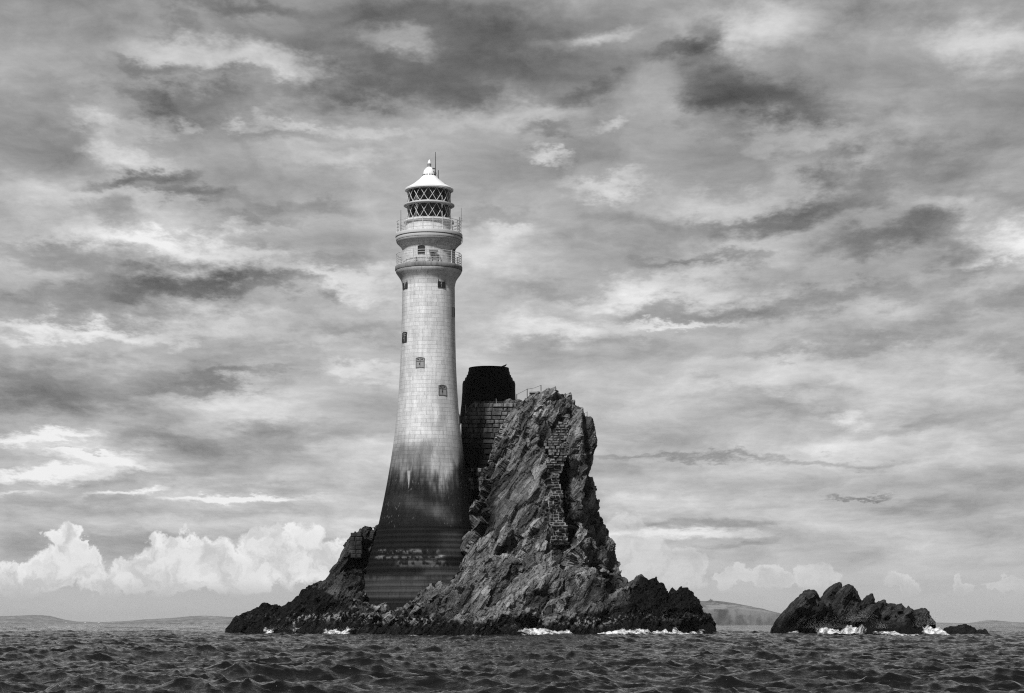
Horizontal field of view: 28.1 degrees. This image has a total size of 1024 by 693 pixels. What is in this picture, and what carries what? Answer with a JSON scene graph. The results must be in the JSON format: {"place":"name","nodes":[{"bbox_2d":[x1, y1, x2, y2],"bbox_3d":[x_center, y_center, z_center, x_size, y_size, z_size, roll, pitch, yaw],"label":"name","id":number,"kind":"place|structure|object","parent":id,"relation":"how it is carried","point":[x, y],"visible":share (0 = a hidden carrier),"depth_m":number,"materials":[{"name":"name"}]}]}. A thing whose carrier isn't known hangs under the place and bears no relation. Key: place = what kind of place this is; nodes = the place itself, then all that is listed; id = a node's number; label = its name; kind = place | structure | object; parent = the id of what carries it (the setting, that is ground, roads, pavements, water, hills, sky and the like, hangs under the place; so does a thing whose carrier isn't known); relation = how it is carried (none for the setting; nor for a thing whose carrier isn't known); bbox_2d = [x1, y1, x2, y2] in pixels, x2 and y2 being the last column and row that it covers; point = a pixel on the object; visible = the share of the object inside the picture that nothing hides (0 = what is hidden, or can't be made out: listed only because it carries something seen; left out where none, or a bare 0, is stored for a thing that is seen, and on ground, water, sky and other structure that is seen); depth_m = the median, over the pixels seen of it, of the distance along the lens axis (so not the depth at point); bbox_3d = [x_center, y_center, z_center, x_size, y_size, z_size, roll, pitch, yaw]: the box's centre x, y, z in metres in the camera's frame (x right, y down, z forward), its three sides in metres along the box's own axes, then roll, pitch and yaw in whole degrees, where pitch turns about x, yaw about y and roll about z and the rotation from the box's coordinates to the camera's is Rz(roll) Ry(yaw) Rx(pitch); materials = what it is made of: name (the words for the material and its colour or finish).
{"place":"outdoors","nodes":[
{"label":"outdoors","id":0,"kind":"place"},
{"bbox_2d":[0,615,233,623],"bbox_3d":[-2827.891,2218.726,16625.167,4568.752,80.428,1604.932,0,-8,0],"label":"hills","id":1,"kind":"structure","parent":0,"point":[32,619],"depth_m":16116.88,"materials":[{"name":"grey"}]},
{"bbox_2d":[0,624,1023,692],"bbox_3d":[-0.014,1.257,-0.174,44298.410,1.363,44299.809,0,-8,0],"label":"sea","id":2,"kind":"structure","parent":0,"point":[125,658],"depth_m":62.59,"materials":[{"name":"black liquid"}]},
{"bbox_2d":[225,386,716,635],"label":"rock islet","id":3,"kind":"object","parent":2,"relation":"in","point":[517,572],"visible":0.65,"depth_m":231.15,"materials":[{"name":"grey stone"}]},
{"bbox_2d":[351,533,362,558],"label":"wall end","id":4,"kind":"structure","parent":3,"relation":"on","point":[356,546],"depth_m":239.99,"materials":[{"name":"grey stone"}]},
{"bbox_2d":[364,152,472,611],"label":"lighthouse","id":5,"kind":"object","parent":3,"relation":"on","point":[424,526],"visible":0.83,"depth_m":237.88,"materials":[{"name":"stone"}]},
{"bbox_2d":[402,332,406,342],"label":"window frame","id":6,"kind":"structure","parent":5,"relation":"in","point":[404,335],"depth_m":240.59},
{"bbox_2d":[402,282,407,288],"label":"window frame","id":7,"kind":"structure","parent":5,"relation":"in","point":[404,286],"depth_m":241.54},
{"bbox_2d":[416,357,424,367],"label":"window frame","id":8,"kind":"structure","parent":5,"relation":"in","point":[420,361],"depth_m":238.66,"materials":[{"name":"metal"}]},
{"bbox_2d":[438,279,444,287],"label":"window frame","id":9,"kind":"structure","parent":5,"relation":"in","point":[441,284],"depth_m":240.42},
{"bbox_2d":[438,385,446,395],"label":"window frame","id":10,"kind":"structure","parent":5,"relation":"in","point":[442,389],"depth_m":238.52,"materials":[{"name":"metal"}]},
{"bbox_2d":[452,307,454,316],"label":"window frame","id":11,"kind":"structure","parent":5,"relation":"in","point":[453,308],"depth_m":241.68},
{"bbox_2d":[467,468,483,503],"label":"wall","id":12,"kind":"structure","parent":3,"relation":"on","point":[475,476],"depth_m":243.61,"materials":[{"name":"black stone"}]},
{"bbox_2d":[460,366,515,423],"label":"tower stump","id":13,"kind":"object","parent":3,"relation":"on","point":[487,383],"visible":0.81,"depth_m":254.07,"materials":[{"name":"stone"}]},
{"bbox_2d":[461,403,516,470],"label":"terrace wall","id":14,"kind":"structure","parent":3,"relation":"on","point":[482,423],"depth_m":247.04,"materials":[{"name":"grey stone"}]},
{"bbox_2d":[544,422,568,544],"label":"rubble wall","id":15,"kind":"structure","parent":3,"relation":"on","point":[554,445],"depth_m":237.38,"materials":[{"name":"grey stone"}]},
{"bbox_2d":[264,623,949,635],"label":"foam","id":16,"kind":"object","parent":2,"relation":"on","point":[847,629],"visible":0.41,"depth_m":223.88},
{"bbox_2d":[274,606,940,630],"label":"spray","id":17,"kind":"object","parent":2,"relation":"on","point":[829,622],"visible":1,"depth_m":224.85,"materials":[{"name":"white liquid"}]},
{"bbox_2d":[770,582,935,634],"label":"sea rock","id":18,"kind":"object","parent":2,"relation":"in","point":[833,601],"visible":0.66,"depth_m":227.63,"materials":[{"name":"grey stone"}]},
{"bbox_2d":[943,624,989,634],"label":"sea rock","id":19,"kind":"object","parent":2,"relation":"in","point":[962,629],"visible":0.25,"depth_m":226.65,"materials":[{"name":"black stone"}]},
{"bbox_2d":[0,0,1023,622],"label":"sky","id":20,"kind":"structure","parent":0,"point":[772,251],"materials":[{"name":"grey"}]},
{"bbox_2d":[700,600,780,624],"bbox_3d":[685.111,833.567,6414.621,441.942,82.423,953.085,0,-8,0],"label":"headland","id":21,"kind":"structure","parent":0,"point":[725,613],"depth_m":5961.16,"materials":[{"name":"grey"}]},
{"bbox_2d":[936,620,1023,623],"bbox_3d":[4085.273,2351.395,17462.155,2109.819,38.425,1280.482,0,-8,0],"label":"hills","id":22,"kind":"structure","parent":0,"point":[992,622],"depth_m":17070.78,"materials":[{"name":"grey"}]}
]}

